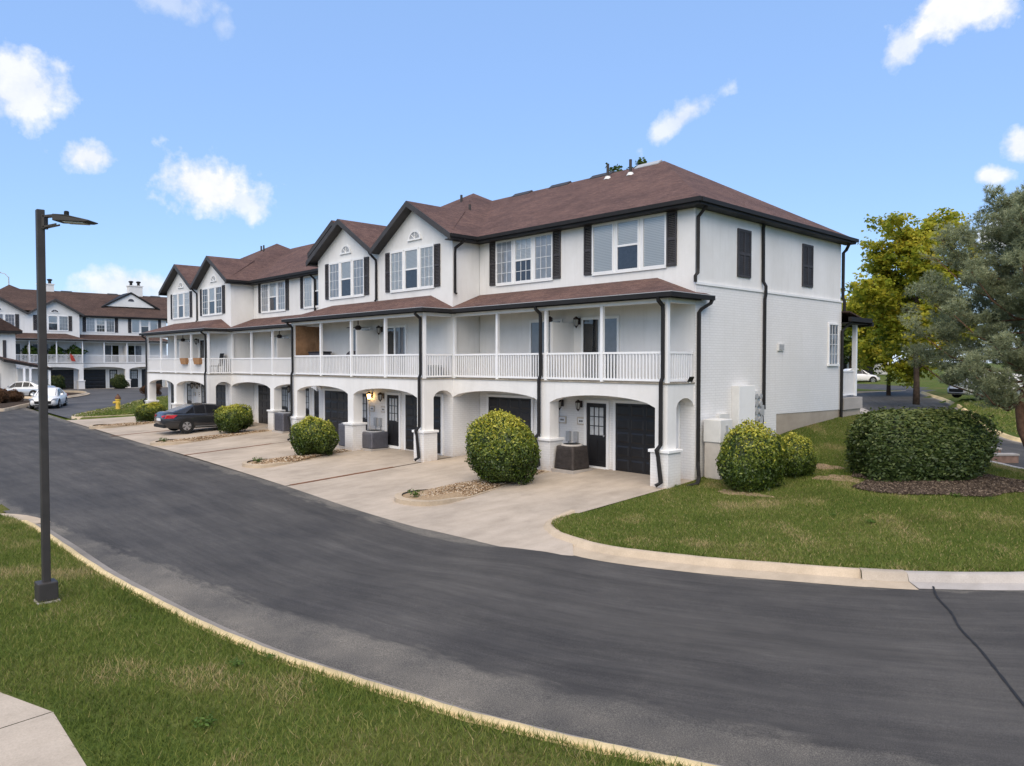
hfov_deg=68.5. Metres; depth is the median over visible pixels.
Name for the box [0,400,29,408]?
verge bed
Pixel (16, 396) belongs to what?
shrub
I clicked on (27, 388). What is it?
car
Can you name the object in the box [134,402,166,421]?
golden shrub
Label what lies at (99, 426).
planting island
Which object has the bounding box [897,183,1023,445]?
pine tree
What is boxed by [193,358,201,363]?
planter box
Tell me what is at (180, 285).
half moon window
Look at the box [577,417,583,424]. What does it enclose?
address plate
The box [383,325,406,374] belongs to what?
sliding door
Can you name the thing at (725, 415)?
junction box
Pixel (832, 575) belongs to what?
kerb
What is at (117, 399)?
fire hydrant
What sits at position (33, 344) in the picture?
sliding door
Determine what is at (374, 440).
air conditioner
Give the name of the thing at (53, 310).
half moon window
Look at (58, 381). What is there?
shrub
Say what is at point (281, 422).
air conditioner
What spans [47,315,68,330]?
window
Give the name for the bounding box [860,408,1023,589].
kerb
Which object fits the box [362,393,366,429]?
entry door
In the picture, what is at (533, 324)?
sliding door
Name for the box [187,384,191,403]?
entry door
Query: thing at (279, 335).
ceiling fan
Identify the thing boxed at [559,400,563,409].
wall lantern
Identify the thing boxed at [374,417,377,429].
electric meter
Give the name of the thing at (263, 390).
garage door
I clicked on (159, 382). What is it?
garage door
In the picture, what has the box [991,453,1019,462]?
stone edging
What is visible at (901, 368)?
broadleaf tree
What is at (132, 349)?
sliding door
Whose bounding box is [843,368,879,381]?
car
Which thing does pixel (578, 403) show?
wall lantern
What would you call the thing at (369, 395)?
wall lantern
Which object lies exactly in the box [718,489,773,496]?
bare soil
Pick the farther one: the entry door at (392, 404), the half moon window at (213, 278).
the half moon window at (213, 278)
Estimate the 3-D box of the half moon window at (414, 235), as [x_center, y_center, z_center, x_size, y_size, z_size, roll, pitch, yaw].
[-3.783,-5.722,29.126,0.061,0.390,0.900,-1,2,-43]
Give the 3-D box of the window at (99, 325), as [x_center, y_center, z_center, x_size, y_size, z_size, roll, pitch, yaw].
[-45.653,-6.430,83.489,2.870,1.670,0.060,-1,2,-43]
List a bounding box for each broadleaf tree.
[605,157,646,171]
[841,298,859,367]
[842,278,960,394]
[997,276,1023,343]
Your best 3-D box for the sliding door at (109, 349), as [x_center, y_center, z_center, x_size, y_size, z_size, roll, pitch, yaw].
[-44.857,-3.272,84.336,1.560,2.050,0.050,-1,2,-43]
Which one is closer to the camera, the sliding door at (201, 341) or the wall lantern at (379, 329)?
the wall lantern at (379, 329)
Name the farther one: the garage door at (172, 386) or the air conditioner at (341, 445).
the garage door at (172, 386)
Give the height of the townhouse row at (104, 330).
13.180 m
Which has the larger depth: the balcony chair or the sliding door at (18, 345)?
the sliding door at (18, 345)
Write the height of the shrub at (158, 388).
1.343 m
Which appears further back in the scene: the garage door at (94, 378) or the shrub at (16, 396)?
the garage door at (94, 378)
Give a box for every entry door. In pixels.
[109,370,116,387]
[130,369,137,386]
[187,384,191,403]
[201,384,203,402]
[282,387,287,410]
[306,388,308,415]
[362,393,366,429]
[387,395,398,445]
[587,403,605,466]
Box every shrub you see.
[0,388,9,402]
[8,389,24,401]
[51,375,65,388]
[110,374,129,388]
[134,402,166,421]
[139,383,161,395]
[212,403,253,432]
[288,415,339,455]
[464,408,540,484]
[715,417,789,492]
[780,430,817,477]
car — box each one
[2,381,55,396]
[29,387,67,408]
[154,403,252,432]
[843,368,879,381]
[947,373,1022,398]
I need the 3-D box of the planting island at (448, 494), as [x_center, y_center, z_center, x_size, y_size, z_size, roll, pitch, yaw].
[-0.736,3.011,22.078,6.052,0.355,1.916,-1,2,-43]
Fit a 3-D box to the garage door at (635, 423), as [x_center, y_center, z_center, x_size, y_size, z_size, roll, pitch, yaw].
[4.052,1.722,22.940,0.048,2.130,2.240,-1,2,-43]
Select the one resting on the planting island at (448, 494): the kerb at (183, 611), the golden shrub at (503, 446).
the golden shrub at (503, 446)
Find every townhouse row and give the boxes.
[0,279,167,388]
[139,159,873,489]
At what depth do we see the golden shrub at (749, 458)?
19.86 m
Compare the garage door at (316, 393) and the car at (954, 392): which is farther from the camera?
the car at (954, 392)
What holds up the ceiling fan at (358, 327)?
hanging from the townhouse row at (664, 281)
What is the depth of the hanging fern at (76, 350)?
80.09 m
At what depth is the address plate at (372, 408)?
31.45 m
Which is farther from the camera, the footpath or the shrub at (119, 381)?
the shrub at (119, 381)
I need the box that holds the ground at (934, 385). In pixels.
[0,363,1023,765]
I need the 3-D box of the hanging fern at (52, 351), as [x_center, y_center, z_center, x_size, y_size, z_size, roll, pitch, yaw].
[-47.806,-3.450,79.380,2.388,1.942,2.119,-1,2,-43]
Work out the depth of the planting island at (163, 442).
35.36 m
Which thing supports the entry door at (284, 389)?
in the townhouse row at (664, 281)
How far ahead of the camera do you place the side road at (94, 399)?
63.76 m
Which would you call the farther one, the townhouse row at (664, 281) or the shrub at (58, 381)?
the shrub at (58, 381)
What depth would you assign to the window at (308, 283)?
38.03 m
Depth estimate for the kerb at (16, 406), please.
53.81 m
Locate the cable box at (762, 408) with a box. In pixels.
[760,405,763,424]
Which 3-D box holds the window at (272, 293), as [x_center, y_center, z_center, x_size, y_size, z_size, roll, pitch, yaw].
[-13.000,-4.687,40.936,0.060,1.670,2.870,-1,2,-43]
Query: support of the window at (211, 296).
in the townhouse row at (664, 281)
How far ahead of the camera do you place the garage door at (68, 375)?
80.18 m
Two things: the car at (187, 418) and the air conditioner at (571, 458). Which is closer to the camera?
the air conditioner at (571, 458)
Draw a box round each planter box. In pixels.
[180,358,188,363]
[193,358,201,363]
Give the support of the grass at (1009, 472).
on the ground at (934, 385)
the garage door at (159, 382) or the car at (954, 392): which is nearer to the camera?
the car at (954, 392)
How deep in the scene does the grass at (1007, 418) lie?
37.84 m
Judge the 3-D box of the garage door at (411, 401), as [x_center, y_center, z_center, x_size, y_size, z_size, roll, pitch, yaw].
[-3.424,1.557,28.927,0.048,2.130,2.240,-1,2,-43]
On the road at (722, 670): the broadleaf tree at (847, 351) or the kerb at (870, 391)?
the kerb at (870, 391)
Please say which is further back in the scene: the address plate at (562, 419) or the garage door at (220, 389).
the garage door at (220, 389)
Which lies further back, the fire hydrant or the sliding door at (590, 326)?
the fire hydrant
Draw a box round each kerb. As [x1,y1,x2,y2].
[0,396,31,411]
[0,513,40,523]
[21,391,1021,765]
[63,390,89,397]
[71,396,165,419]
[544,510,867,586]
[857,390,905,392]
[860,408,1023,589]
[860,568,918,589]
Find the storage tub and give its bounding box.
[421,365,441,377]
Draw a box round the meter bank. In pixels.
[755,391,762,422]
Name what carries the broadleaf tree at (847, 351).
on the ground at (934, 385)
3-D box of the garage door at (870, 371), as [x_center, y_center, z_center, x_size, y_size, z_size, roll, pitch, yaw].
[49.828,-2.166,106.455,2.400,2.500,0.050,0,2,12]
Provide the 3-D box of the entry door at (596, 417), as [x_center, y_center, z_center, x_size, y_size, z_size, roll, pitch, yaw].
[2.719,1.673,24.321,0.080,2.030,0.800,-1,2,-43]
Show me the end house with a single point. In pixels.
(10, 373)
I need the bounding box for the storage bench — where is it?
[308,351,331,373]
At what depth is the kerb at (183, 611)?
9.01 m
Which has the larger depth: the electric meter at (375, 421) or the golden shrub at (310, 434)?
the electric meter at (375, 421)
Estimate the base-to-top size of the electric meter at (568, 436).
0.720 m
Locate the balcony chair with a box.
[213,353,223,373]
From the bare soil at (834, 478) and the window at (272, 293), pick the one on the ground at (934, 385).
the bare soil at (834, 478)
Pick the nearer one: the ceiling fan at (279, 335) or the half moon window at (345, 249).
the half moon window at (345, 249)
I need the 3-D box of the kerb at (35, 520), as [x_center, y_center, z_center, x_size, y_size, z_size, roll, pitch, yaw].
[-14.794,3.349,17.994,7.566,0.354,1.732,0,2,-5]
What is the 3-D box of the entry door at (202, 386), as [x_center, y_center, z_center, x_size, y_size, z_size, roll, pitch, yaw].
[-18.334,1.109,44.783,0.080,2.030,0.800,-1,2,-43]
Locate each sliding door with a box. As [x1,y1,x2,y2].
[16,343,20,359]
[32,343,49,361]
[105,345,119,361]
[127,345,141,361]
[199,338,210,357]
[353,327,370,350]
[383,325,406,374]
[529,319,562,376]
[581,315,619,380]
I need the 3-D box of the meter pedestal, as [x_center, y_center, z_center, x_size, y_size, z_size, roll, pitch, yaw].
[5.986,1.906,21.857,0.660,1.720,0.580,-1,2,-43]
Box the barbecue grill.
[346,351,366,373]
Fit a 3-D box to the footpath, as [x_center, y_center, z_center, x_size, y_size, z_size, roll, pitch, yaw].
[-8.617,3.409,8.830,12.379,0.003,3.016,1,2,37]
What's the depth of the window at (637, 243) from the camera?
23.24 m
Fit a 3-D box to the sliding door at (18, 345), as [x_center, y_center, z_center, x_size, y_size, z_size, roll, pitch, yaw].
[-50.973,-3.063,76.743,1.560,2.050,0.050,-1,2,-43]
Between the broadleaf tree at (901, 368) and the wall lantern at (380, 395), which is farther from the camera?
the broadleaf tree at (901, 368)
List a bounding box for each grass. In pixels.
[73,395,167,416]
[551,414,1023,571]
[962,401,1017,433]
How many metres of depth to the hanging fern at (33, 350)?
77.26 m
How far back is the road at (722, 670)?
10.98 m
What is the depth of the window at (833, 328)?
27.91 m
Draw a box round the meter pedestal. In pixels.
[703,418,731,479]
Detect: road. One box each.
[0,384,1023,765]
[24,387,167,418]
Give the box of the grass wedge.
[857,389,901,390]
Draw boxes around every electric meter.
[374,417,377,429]
[378,418,381,429]
[566,431,570,442]
[573,431,578,442]
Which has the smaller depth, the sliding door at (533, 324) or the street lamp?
the street lamp
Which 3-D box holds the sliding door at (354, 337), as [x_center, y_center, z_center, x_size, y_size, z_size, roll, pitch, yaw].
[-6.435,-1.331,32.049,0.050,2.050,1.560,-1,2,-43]
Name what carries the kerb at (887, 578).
on the road at (722, 670)
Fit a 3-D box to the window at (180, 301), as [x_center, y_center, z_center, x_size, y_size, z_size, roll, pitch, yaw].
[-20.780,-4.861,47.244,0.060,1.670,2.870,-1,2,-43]
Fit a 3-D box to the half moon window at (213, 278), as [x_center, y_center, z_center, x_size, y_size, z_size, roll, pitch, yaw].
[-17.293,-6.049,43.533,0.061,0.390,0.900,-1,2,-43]
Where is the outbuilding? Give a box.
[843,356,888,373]
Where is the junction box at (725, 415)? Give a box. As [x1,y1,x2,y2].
[716,413,729,418]
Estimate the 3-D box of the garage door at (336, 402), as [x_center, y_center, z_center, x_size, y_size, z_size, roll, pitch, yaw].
[-7.739,1.431,33.472,0.048,2.130,2.240,-1,2,-43]
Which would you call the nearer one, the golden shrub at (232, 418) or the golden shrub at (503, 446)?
the golden shrub at (503, 446)
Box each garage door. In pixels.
[51,370,73,388]
[84,369,105,388]
[142,369,161,385]
[171,383,173,408]
[216,385,225,405]
[258,385,269,423]
[314,390,318,417]
[325,391,347,434]
[406,395,440,453]
[489,397,530,431]
[616,403,654,474]
[857,359,872,373]
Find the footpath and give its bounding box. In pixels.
[0,692,85,765]
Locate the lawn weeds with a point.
(211, 721)
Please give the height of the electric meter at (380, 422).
0.720 m
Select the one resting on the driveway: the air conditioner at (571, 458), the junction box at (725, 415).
the air conditioner at (571, 458)
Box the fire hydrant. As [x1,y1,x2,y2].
[113,394,120,408]
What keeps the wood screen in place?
on the townhouse row at (664, 281)
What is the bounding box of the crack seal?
[932,586,1023,704]
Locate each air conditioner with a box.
[272,411,292,432]
[336,422,344,448]
[361,430,389,450]
[551,443,593,473]
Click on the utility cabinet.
(743, 402)
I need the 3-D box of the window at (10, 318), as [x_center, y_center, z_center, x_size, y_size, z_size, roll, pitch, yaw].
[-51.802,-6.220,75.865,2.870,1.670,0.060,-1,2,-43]
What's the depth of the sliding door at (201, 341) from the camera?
44.91 m
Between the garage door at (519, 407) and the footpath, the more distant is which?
the garage door at (519, 407)
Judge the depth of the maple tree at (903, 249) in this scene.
43.26 m
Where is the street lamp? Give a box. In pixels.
[34,209,97,604]
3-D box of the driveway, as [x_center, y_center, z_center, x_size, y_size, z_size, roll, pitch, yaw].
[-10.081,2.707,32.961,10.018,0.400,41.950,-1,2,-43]
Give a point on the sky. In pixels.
(190, 131)
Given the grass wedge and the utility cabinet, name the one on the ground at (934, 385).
the grass wedge
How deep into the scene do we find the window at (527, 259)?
26.59 m
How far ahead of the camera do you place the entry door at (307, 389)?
38.37 m
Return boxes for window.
[0,313,14,325]
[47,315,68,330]
[50,309,59,312]
[86,317,114,332]
[131,319,157,333]
[172,291,189,319]
[177,282,183,288]
[202,285,222,315]
[210,275,216,281]
[261,280,285,312]
[303,274,317,308]
[329,256,364,299]
[339,245,351,254]
[390,243,434,292]
[407,230,421,241]
[496,232,552,285]
[592,212,666,275]
[827,323,839,365]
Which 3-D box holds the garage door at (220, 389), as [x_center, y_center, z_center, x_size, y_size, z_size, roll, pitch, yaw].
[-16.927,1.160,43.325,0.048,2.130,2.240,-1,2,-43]
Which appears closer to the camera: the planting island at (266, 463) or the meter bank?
the meter bank
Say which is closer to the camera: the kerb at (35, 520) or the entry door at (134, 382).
the kerb at (35, 520)
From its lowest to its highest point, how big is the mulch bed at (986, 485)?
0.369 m
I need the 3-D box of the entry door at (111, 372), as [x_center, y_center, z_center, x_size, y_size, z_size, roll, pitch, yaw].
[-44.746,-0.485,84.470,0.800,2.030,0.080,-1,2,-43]
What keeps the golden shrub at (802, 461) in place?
on the ground at (934, 385)
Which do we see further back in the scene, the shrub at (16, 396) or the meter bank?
the shrub at (16, 396)
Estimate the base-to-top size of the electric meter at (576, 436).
0.720 m
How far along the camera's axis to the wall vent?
25.03 m
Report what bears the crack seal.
on the road at (722, 670)
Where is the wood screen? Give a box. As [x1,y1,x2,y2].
[295,326,319,374]
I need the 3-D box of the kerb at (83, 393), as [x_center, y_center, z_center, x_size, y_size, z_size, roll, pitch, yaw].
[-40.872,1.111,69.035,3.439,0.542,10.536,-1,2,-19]
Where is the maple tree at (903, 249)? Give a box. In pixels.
[845,207,997,404]
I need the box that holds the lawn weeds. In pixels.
[13,469,1001,728]
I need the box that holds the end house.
[0,318,52,387]
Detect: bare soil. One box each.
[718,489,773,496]
[812,474,859,482]
[816,463,842,468]
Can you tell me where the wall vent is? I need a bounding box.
[777,343,784,350]
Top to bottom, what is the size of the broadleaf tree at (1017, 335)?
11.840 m
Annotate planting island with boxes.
[89,421,153,428]
[150,429,271,445]
[242,449,351,467]
[394,469,548,505]
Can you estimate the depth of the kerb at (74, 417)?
47.78 m
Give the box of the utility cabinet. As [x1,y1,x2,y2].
[731,385,754,427]
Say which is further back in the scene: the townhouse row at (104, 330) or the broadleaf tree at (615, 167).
the townhouse row at (104, 330)
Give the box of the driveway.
[67,416,692,555]
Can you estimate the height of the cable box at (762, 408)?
0.754 m
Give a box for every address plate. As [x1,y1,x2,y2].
[370,405,374,411]
[559,416,565,423]
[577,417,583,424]
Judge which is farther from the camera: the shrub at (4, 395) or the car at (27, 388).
the car at (27, 388)
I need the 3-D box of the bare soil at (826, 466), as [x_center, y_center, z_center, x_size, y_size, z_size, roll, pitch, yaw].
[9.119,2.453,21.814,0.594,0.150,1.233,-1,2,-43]
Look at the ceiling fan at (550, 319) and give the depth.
24.87 m
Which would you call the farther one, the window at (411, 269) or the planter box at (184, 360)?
the planter box at (184, 360)
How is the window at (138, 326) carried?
in the townhouse row at (104, 330)
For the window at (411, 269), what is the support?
in the townhouse row at (664, 281)
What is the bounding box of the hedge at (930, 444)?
[843,405,1004,481]
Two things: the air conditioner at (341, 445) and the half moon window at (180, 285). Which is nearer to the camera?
the air conditioner at (341, 445)
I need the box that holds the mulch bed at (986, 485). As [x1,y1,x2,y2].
[852,470,1023,496]
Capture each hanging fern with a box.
[22,341,37,358]
[47,344,67,358]
[65,344,87,358]
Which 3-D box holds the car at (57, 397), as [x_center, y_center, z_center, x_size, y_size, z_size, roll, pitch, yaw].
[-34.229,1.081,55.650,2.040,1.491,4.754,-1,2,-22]
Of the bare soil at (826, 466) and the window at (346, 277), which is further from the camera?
the window at (346, 277)
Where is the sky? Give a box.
[0,0,1023,362]
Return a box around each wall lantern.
[366,392,372,400]
[376,326,382,334]
[378,392,383,401]
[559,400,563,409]
[573,316,580,327]
[575,400,581,410]
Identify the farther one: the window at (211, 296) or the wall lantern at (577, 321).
the window at (211, 296)
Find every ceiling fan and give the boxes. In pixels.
[274,331,287,337]
[348,321,369,329]
[532,311,552,321]

